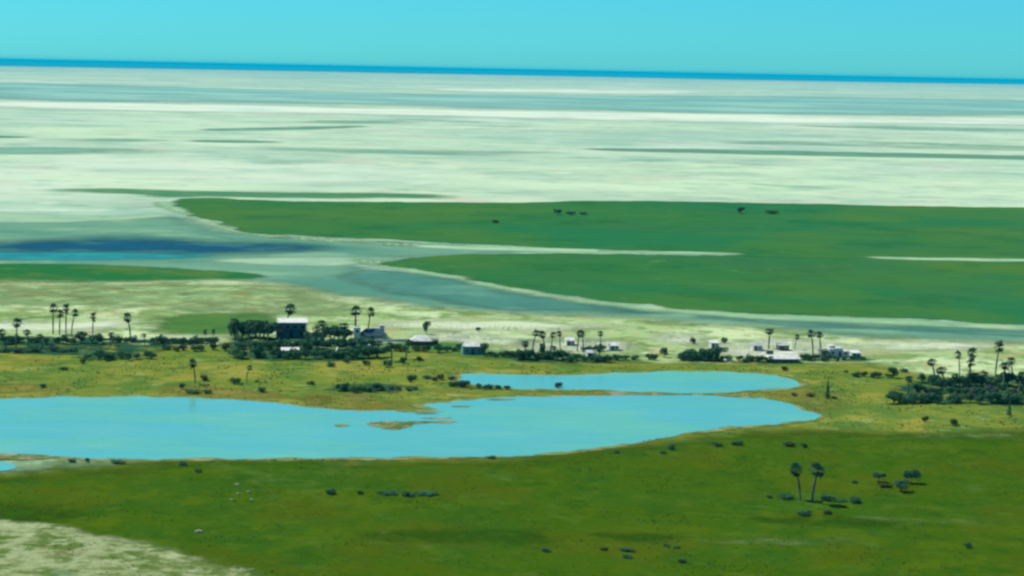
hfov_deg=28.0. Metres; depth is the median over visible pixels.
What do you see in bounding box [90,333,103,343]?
leafy tree
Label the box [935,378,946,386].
bush
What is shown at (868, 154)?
reed flat
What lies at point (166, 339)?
bush
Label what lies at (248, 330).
palm tree
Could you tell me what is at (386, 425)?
islet
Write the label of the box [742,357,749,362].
bush
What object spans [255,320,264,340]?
palm tree
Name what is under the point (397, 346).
bush
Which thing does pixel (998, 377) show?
bush
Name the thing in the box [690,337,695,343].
bush
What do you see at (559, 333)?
palm tree
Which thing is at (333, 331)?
palm tree
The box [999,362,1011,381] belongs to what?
palm tree
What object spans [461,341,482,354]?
house
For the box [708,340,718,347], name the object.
cottage
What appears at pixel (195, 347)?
bush
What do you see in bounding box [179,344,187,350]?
bush
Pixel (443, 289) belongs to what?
tidal channel
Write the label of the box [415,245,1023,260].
salt line
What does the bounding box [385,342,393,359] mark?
palm tree
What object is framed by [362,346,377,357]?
leafy tree
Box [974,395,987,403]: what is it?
leafy tree
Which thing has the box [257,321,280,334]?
leafy tree
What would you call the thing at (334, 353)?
bush
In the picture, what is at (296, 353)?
bush
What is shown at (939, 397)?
leafy tree
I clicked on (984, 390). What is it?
bush
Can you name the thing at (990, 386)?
bush
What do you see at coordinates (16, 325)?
palm tree
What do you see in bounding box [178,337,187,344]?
bush
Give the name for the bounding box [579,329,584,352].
palm tree
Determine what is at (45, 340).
leafy tree
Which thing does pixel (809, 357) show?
bush
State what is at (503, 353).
bush
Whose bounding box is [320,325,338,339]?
leafy tree
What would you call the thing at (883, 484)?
bush
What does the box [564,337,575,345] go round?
cottage
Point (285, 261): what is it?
sand tongue
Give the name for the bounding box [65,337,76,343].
leafy tree
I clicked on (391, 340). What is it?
garden wall
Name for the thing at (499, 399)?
mud spit
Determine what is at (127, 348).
undergrowth
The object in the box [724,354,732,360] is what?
bush
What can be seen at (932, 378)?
bush
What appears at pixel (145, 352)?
leafy tree
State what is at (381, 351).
leafy tree
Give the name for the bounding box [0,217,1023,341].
shore
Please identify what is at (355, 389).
bush
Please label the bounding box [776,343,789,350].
cottage
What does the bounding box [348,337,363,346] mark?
leafy tree
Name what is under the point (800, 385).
lake margin
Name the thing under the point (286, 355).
bush
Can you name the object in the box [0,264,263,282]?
marsh
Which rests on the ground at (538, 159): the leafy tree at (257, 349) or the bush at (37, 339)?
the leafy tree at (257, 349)
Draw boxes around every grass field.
[172,198,1023,258]
[379,253,1023,324]
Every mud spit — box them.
[396,410,441,411]
[424,417,450,418]
[485,399,514,399]
[717,395,758,397]
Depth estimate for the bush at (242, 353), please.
696.35 m
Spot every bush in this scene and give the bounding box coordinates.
[0,335,14,343]
[12,348,22,352]
[23,349,34,352]
[32,347,42,351]
[33,336,40,342]
[48,343,58,351]
[53,336,59,342]
[56,349,68,351]
[68,347,77,351]
[102,351,112,360]
[108,336,116,341]
[110,460,125,463]
[115,335,123,341]
[123,337,130,342]
[128,335,137,342]
[150,336,163,343]
[160,337,169,343]
[161,343,172,349]
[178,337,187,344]
[178,461,187,465]
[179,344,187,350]
[185,338,195,344]
[185,389,201,393]
[190,335,203,342]
[190,345,200,350]
[200,374,207,380]
[208,336,218,343]
[210,343,216,349]
[222,343,229,350]
[229,377,240,383]
[234,350,247,358]
[235,342,247,349]
[254,341,269,349]
[254,350,266,357]
[258,387,265,391]
[265,340,277,348]
[274,338,289,348]
[277,350,285,357]
[282,340,294,346]
[282,351,291,358]
[290,347,304,358]
[302,341,315,348]
[303,331,320,339]
[318,349,333,357]
[324,488,336,494]
[326,361,334,366]
[329,351,341,358]
[330,350,345,358]
[335,384,345,390]
[341,382,349,390]
[349,386,359,392]
[362,360,370,364]
[364,386,373,391]
[372,382,383,389]
[375,490,397,495]
[383,360,392,366]
[393,344,401,350]
[398,346,408,351]
[400,357,406,363]
[400,491,415,496]
[406,375,416,379]
[412,345,420,350]
[414,490,437,495]
[421,344,430,351]
[436,374,443,379]
[442,346,451,351]
[448,381,457,386]
[451,346,459,350]
[455,381,466,386]
[461,380,469,386]
[498,350,511,356]
[514,348,525,358]
[533,352,542,359]
[540,350,550,359]
[544,351,553,359]
[555,382,562,386]
[560,349,570,358]
[566,355,574,362]
[571,353,580,360]
[580,355,588,360]
[589,354,600,362]
[600,354,612,362]
[612,354,621,359]
[620,547,635,551]
[621,355,629,359]
[622,554,632,558]
[631,355,638,359]
[645,353,654,359]
[648,354,658,359]
[667,444,674,449]
[677,349,691,360]
[682,348,699,359]
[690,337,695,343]
[692,350,703,360]
[703,349,718,361]
[711,442,722,445]
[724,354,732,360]
[730,440,743,444]
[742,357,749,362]
[746,354,753,360]
[763,356,772,361]
[764,210,778,213]
[778,493,793,498]
[782,441,794,445]
[796,510,812,515]
[799,353,809,359]
[805,354,813,360]
[819,355,827,361]
[819,495,834,500]
[823,510,832,514]
[834,498,845,501]
[850,496,861,502]
[851,371,859,376]
[870,371,877,377]
[878,482,893,486]
[898,396,907,403]
[903,393,920,403]
[912,393,928,402]
[923,387,932,393]
[923,392,936,401]
[927,374,941,384]
[932,387,943,393]
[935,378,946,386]
[945,377,953,385]
[946,396,960,402]
[950,418,957,424]
[951,392,964,401]
[955,387,967,394]
[960,373,975,385]
[963,542,971,547]
[964,386,979,394]
[977,378,992,386]
[977,387,991,394]
[984,384,999,391]
[985,375,999,385]
[994,374,1011,382]
[998,390,1018,403]
[1007,388,1017,393]
[1009,393,1022,402]
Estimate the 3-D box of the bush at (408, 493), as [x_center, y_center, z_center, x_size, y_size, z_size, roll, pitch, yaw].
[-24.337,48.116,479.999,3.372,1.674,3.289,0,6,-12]
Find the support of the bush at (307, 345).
on the scrub
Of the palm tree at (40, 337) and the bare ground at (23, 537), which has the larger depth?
the palm tree at (40, 337)
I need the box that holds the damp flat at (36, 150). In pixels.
[0,119,1023,153]
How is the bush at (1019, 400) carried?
on the grass plain at (877, 388)
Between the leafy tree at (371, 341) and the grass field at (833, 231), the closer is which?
the leafy tree at (371, 341)
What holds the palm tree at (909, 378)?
on the ground at (538, 159)
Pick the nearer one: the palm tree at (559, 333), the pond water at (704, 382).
the pond water at (704, 382)
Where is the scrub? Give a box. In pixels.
[150,313,642,363]
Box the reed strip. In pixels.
[64,189,438,197]
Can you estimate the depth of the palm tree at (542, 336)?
727.26 m
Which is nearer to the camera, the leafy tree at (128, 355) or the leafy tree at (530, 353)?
the leafy tree at (128, 355)
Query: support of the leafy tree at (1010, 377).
on the ground at (538, 159)
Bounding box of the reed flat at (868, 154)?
[0,126,1023,158]
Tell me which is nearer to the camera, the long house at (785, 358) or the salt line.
the long house at (785, 358)
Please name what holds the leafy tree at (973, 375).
on the ground at (538, 159)
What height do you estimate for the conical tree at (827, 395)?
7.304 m
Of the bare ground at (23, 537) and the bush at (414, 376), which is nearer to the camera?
the bare ground at (23, 537)
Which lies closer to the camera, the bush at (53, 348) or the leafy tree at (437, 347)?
the bush at (53, 348)
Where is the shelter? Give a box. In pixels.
[405,335,438,345]
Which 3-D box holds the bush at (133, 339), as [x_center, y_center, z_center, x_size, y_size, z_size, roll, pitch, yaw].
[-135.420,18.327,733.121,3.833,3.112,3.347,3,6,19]
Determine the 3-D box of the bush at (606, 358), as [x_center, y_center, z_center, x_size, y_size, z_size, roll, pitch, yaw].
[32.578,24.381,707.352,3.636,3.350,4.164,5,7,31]
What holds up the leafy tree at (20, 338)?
on the ground at (538, 159)
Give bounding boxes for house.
[353,325,387,338]
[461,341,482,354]
[765,350,800,362]
[826,344,848,356]
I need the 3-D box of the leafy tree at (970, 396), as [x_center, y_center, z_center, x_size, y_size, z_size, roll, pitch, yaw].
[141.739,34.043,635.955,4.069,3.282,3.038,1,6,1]
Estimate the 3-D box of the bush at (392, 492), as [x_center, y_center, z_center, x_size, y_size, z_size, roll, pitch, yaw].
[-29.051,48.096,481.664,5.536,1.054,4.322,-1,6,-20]
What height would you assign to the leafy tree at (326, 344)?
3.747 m
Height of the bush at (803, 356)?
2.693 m
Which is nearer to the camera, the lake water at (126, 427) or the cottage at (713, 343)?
the lake water at (126, 427)
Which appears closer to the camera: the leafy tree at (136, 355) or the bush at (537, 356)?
the leafy tree at (136, 355)
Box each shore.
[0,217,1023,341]
[0,458,142,473]
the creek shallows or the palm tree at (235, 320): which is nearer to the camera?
the palm tree at (235, 320)
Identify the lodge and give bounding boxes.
[276,318,307,337]
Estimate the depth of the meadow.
467.69 m
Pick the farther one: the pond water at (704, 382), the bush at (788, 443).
the pond water at (704, 382)
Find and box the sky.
[0,0,1023,79]
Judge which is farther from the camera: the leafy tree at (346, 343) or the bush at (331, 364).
the leafy tree at (346, 343)
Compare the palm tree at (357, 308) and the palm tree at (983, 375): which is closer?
the palm tree at (983, 375)
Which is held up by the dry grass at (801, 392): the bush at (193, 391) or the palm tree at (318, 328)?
the bush at (193, 391)
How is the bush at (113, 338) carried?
on the sand
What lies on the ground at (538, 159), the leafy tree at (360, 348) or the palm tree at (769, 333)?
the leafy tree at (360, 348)
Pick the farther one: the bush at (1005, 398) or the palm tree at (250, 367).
the palm tree at (250, 367)
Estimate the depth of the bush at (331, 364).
683.69 m
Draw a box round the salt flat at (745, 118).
[0,88,1023,124]
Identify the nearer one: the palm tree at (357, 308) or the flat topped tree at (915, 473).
the flat topped tree at (915, 473)
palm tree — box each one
[0,328,6,348]
[11,318,24,348]
[22,329,31,346]
[35,333,43,347]
[47,303,57,333]
[54,309,64,334]
[62,303,69,333]
[71,308,78,333]
[90,312,95,335]
[123,312,131,335]
[188,359,196,383]
[229,318,240,340]
[245,326,252,343]
[246,365,251,380]
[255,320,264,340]
[265,323,273,340]
[284,304,295,317]
[312,325,320,340]
[314,320,327,340]
[329,329,336,338]
[339,323,349,336]
[348,305,362,326]
[349,339,358,357]
[366,306,374,327]
[376,341,383,355]
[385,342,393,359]
[404,339,414,357]
[521,341,529,358]
[532,329,539,348]
[538,331,546,349]
[549,345,557,359]
[550,331,557,352]
[556,330,561,349]
[576,330,581,350]
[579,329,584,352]
[765,328,775,348]
[788,463,802,499]
[806,330,816,353]
[807,463,825,502]
[815,331,822,348]
[904,376,914,394]
[926,358,936,374]
[935,366,948,387]
[955,350,961,374]
[967,347,977,372]
[967,357,974,385]
[977,370,987,385]
[994,339,1003,373]
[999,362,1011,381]
[1007,357,1016,381]
[1017,371,1023,394]
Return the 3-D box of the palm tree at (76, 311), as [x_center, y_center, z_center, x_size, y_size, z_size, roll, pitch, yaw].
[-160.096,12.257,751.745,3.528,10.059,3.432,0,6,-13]
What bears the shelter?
on the grass plain at (877, 388)
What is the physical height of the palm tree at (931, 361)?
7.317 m
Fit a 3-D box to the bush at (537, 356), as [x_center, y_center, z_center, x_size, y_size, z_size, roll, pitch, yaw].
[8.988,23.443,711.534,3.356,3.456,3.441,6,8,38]
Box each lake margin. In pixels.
[0,394,825,461]
[449,370,808,393]
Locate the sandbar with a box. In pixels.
[602,392,685,394]
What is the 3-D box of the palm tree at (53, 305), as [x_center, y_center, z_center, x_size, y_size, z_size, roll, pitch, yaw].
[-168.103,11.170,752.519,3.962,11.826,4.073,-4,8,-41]
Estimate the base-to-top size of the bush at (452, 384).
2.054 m
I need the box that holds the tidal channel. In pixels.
[340,271,1023,335]
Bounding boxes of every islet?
[0,453,50,459]
[333,424,348,426]
[367,421,458,429]
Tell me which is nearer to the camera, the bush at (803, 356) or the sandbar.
the sandbar
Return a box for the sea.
[0,59,1023,83]
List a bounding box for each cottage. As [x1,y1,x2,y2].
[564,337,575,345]
[585,350,593,356]
[608,342,619,350]
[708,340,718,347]
[751,342,762,350]
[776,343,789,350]
[848,350,860,357]
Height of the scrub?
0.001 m
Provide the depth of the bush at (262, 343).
720.55 m
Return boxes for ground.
[0,59,1023,343]
[0,284,346,314]
[0,520,258,575]
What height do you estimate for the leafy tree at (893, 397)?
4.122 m
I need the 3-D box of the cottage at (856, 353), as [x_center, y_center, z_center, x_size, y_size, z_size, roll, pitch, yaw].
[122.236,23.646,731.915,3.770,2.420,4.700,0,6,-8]
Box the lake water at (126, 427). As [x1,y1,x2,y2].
[0,395,819,459]
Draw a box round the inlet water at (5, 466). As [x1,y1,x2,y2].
[0,462,15,470]
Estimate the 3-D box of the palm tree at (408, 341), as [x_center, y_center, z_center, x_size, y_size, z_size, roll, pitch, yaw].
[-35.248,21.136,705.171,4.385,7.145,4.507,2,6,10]
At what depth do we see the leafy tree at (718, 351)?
715.25 m
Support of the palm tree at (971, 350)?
on the ground at (538, 159)
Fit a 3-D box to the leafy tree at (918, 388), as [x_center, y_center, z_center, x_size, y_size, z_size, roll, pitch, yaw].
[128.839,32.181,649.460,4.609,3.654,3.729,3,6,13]
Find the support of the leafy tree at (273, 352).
on the ground at (538, 159)
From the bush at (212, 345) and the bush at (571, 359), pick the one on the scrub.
the bush at (571, 359)
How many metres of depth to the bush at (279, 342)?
723.15 m
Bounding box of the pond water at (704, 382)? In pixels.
[455,371,799,394]
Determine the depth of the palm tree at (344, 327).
741.35 m
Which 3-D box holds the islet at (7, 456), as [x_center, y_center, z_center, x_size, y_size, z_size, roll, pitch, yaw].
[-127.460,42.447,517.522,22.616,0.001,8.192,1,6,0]
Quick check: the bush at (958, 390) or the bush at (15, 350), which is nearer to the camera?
the bush at (958, 390)
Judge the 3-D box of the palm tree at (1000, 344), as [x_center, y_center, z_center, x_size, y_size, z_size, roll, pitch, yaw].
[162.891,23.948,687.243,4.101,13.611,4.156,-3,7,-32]
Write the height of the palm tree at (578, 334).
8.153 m
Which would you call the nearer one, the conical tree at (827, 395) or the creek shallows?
the conical tree at (827, 395)
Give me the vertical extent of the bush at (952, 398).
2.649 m
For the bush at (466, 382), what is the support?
on the grass plain at (877, 388)
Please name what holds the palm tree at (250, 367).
on the dry grass at (801, 392)
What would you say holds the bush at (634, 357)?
on the sand
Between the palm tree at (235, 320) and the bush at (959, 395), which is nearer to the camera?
the bush at (959, 395)
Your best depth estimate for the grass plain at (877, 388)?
650.86 m
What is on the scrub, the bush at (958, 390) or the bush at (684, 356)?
the bush at (684, 356)
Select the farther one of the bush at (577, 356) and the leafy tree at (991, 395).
the bush at (577, 356)
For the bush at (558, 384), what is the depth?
647.99 m
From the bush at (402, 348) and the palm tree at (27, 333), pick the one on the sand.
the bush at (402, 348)
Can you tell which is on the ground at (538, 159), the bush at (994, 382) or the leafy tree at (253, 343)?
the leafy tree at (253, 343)
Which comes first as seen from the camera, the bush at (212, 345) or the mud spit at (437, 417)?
the mud spit at (437, 417)
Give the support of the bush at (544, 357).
on the sand
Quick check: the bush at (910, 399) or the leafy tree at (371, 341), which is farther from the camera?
the leafy tree at (371, 341)
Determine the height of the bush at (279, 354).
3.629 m
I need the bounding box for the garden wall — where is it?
[367,338,409,341]
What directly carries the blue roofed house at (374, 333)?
on the sand
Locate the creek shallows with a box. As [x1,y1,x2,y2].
[0,252,207,259]
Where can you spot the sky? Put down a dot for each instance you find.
(942, 39)
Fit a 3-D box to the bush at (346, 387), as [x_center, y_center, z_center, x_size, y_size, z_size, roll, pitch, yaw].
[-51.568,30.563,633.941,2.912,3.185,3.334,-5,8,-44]
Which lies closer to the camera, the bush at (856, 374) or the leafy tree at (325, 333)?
the bush at (856, 374)
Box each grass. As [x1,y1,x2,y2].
[0,384,836,409]
[0,508,886,541]
[741,433,1009,544]
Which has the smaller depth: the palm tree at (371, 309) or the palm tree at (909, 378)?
the palm tree at (909, 378)
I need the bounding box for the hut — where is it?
[281,347,298,351]
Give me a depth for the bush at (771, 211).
1480.34 m
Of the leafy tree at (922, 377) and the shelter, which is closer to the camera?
the leafy tree at (922, 377)
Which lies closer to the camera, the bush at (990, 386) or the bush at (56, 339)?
the bush at (990, 386)
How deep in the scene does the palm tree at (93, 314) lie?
739.28 m
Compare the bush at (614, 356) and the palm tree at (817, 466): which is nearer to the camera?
the palm tree at (817, 466)
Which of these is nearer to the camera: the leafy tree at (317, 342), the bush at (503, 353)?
the bush at (503, 353)
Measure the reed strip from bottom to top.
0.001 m
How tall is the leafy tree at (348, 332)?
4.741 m
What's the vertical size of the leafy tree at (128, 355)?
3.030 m
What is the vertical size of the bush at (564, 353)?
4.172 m
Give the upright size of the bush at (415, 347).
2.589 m
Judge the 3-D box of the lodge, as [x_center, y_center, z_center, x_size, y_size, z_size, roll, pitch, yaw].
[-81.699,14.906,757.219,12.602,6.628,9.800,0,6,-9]
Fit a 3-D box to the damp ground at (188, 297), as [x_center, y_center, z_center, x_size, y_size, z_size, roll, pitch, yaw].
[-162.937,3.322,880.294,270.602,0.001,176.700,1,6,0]
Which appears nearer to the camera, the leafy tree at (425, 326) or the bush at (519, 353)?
the bush at (519, 353)
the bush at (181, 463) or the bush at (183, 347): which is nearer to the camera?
the bush at (181, 463)
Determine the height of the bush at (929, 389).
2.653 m
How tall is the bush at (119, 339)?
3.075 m
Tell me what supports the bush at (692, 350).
on the scrub
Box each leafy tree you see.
[15,334,24,342]
[42,337,48,342]
[59,334,67,343]
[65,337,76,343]
[74,331,87,341]
[83,354,92,359]
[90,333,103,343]
[93,349,104,359]
[117,352,125,358]
[123,353,131,360]
[133,353,140,359]
[143,350,151,356]
[227,321,244,339]
[228,347,240,354]
[238,324,251,338]
[244,319,269,336]
[248,341,258,347]
[249,345,261,356]
[252,321,277,337]
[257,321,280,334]
[268,346,280,357]
[292,340,303,346]
[300,349,310,358]
[308,336,324,347]
[309,348,320,358]
[317,329,329,337]
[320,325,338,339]
[320,340,331,348]
[328,338,344,347]
[331,326,350,338]
[339,329,353,338]
[340,337,350,349]
[343,348,359,358]
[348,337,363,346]
[349,345,367,357]
[359,339,368,345]
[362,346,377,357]
[368,338,376,345]
[369,344,386,357]
[422,321,430,333]
[433,344,442,352]
[479,342,488,355]
[524,349,535,357]
[539,343,545,351]
[550,349,563,359]
[598,343,606,350]
[659,347,667,356]
[698,348,708,359]
[708,346,728,356]
[737,207,744,213]
[884,391,903,402]
[887,366,898,377]
[894,479,909,491]
[912,384,926,393]
[917,373,926,381]
[931,393,942,403]
[945,386,956,394]
[951,373,966,386]
[964,393,975,400]
[968,372,984,385]
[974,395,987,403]
[985,391,998,402]
[995,393,1001,401]
[997,382,1009,392]
[1000,371,1016,385]
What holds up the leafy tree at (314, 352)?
on the ground at (538, 159)
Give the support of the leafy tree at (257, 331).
on the ground at (538, 159)
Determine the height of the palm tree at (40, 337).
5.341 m
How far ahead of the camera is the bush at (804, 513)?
467.51 m
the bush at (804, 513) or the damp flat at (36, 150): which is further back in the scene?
the damp flat at (36, 150)
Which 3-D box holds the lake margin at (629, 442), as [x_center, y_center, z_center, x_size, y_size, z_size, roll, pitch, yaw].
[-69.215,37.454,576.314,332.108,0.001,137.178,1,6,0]
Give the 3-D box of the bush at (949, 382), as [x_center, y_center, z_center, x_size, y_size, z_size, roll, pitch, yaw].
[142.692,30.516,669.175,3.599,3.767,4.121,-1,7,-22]
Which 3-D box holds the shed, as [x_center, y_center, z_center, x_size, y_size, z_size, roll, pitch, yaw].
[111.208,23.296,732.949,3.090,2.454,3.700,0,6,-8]
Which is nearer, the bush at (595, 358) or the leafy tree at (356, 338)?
the bush at (595, 358)
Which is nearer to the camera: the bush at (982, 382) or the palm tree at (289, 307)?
the bush at (982, 382)
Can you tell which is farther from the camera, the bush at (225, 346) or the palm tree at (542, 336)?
the palm tree at (542, 336)
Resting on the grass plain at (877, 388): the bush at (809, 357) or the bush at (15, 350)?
the bush at (15, 350)
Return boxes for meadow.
[0,431,1023,575]
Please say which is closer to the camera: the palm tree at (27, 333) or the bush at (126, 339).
the palm tree at (27, 333)
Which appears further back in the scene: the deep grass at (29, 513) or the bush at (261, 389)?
the bush at (261, 389)
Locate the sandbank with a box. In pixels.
[155,201,1023,329]
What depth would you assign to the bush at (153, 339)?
730.33 m
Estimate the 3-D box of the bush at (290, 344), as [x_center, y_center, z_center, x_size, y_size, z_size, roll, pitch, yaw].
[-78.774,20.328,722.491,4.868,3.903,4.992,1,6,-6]
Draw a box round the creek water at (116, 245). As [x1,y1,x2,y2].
[0,238,312,252]
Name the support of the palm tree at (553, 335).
on the ground at (538, 159)
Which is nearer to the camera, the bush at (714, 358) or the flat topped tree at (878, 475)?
the flat topped tree at (878, 475)
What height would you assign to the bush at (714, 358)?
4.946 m
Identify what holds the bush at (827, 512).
on the deep grass at (29, 513)
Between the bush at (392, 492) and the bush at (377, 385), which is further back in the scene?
the bush at (377, 385)
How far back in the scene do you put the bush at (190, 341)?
730.82 m
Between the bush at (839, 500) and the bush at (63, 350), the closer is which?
the bush at (839, 500)
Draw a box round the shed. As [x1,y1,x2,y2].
[818,349,828,356]
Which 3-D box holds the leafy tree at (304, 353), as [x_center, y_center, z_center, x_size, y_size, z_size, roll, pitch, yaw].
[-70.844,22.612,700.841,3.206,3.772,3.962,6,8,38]
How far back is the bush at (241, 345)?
720.16 m
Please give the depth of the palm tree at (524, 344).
711.34 m
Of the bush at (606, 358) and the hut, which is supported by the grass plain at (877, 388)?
the hut
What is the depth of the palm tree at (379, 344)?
709.76 m
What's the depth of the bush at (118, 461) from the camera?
512.06 m
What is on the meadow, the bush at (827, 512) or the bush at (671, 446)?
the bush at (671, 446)
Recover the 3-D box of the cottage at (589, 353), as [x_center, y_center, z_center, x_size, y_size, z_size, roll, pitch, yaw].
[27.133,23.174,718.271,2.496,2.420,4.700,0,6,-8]
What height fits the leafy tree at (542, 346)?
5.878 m
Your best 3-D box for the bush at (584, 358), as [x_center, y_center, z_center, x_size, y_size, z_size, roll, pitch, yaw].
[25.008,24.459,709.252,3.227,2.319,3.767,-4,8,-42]
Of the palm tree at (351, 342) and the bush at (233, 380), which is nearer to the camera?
the bush at (233, 380)
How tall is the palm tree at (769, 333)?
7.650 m
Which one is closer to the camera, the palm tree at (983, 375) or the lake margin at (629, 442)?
the lake margin at (629, 442)
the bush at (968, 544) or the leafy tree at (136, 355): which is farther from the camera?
the leafy tree at (136, 355)
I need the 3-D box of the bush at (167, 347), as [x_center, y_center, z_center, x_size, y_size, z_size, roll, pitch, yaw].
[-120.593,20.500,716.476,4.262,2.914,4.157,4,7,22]
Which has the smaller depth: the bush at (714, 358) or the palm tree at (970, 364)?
the palm tree at (970, 364)
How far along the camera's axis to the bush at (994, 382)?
671.58 m
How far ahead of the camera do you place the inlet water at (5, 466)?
505.07 m
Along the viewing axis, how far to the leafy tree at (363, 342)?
724.33 m
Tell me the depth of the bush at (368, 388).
632.10 m
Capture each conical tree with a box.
[824,376,830,398]
[1006,403,1011,414]
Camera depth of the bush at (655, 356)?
715.67 m
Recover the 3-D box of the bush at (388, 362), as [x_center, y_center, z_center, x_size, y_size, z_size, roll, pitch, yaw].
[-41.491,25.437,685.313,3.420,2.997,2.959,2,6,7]
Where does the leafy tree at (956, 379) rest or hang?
on the ground at (538, 159)
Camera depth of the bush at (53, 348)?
706.57 m
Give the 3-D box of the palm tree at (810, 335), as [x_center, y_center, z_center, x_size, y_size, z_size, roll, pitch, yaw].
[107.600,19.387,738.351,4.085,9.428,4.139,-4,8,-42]
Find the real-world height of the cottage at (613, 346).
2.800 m
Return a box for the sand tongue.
[0,213,367,265]
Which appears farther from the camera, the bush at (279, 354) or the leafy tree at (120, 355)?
the bush at (279, 354)
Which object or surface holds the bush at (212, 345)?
on the sand
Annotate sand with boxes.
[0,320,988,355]
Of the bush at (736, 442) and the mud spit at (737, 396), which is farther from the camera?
the mud spit at (737, 396)
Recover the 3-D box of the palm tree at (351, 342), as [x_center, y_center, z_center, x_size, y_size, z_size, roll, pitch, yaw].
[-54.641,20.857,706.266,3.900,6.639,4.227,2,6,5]
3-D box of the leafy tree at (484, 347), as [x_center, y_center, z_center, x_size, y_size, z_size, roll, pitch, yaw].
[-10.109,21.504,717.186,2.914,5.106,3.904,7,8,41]
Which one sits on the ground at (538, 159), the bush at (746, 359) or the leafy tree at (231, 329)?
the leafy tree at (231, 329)
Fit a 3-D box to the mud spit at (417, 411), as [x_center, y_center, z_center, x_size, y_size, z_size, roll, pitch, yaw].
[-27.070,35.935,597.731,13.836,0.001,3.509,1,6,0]
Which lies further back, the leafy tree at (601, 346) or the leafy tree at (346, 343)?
the leafy tree at (601, 346)
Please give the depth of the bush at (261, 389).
627.83 m
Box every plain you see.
[0,344,1023,476]
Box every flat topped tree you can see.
[873,472,886,481]
[903,469,921,482]
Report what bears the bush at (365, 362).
on the scrub
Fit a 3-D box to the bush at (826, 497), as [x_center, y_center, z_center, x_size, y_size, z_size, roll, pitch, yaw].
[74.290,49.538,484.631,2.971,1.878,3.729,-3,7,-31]
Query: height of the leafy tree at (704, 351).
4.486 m
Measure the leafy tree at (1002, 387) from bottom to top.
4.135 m
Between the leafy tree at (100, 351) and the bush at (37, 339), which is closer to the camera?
the leafy tree at (100, 351)
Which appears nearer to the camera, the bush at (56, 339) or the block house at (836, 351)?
the bush at (56, 339)
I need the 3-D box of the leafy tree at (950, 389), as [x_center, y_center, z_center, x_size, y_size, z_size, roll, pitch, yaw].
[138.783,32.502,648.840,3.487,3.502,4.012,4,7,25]
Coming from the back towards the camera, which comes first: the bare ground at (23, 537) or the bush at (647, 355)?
the bush at (647, 355)
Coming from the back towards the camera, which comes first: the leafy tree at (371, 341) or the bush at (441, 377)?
the leafy tree at (371, 341)
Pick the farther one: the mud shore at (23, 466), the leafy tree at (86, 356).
the leafy tree at (86, 356)
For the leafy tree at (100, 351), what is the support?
on the ground at (538, 159)
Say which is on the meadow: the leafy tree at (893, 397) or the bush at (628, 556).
the bush at (628, 556)
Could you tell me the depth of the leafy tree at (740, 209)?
1475.51 m
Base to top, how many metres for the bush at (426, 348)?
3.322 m
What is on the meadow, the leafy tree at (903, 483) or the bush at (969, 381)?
the leafy tree at (903, 483)
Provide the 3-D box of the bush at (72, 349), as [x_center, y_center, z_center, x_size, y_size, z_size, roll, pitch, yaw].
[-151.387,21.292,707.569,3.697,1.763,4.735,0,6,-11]
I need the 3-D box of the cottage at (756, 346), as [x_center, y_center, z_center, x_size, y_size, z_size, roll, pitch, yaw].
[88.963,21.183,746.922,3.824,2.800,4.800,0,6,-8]
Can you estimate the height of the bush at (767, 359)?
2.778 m
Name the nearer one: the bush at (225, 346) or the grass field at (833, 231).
the bush at (225, 346)
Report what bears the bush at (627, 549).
on the meadow
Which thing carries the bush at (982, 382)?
on the grass plain at (877, 388)
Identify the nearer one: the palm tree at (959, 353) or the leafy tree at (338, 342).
the palm tree at (959, 353)
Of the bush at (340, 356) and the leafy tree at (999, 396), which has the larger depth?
the bush at (340, 356)
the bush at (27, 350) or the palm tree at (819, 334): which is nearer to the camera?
the bush at (27, 350)
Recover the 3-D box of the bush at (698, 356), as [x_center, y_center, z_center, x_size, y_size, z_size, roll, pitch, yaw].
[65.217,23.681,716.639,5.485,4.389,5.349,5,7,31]
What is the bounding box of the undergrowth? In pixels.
[0,334,1023,405]
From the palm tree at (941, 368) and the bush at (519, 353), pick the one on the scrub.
the bush at (519, 353)
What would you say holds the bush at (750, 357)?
on the sand
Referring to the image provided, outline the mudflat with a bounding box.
[0,83,1023,114]
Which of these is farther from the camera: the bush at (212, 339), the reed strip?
the reed strip
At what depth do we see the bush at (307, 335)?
746.94 m
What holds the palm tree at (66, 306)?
on the ground at (538, 159)
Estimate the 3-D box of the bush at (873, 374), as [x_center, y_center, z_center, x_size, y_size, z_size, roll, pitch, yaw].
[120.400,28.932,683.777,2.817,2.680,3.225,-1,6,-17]

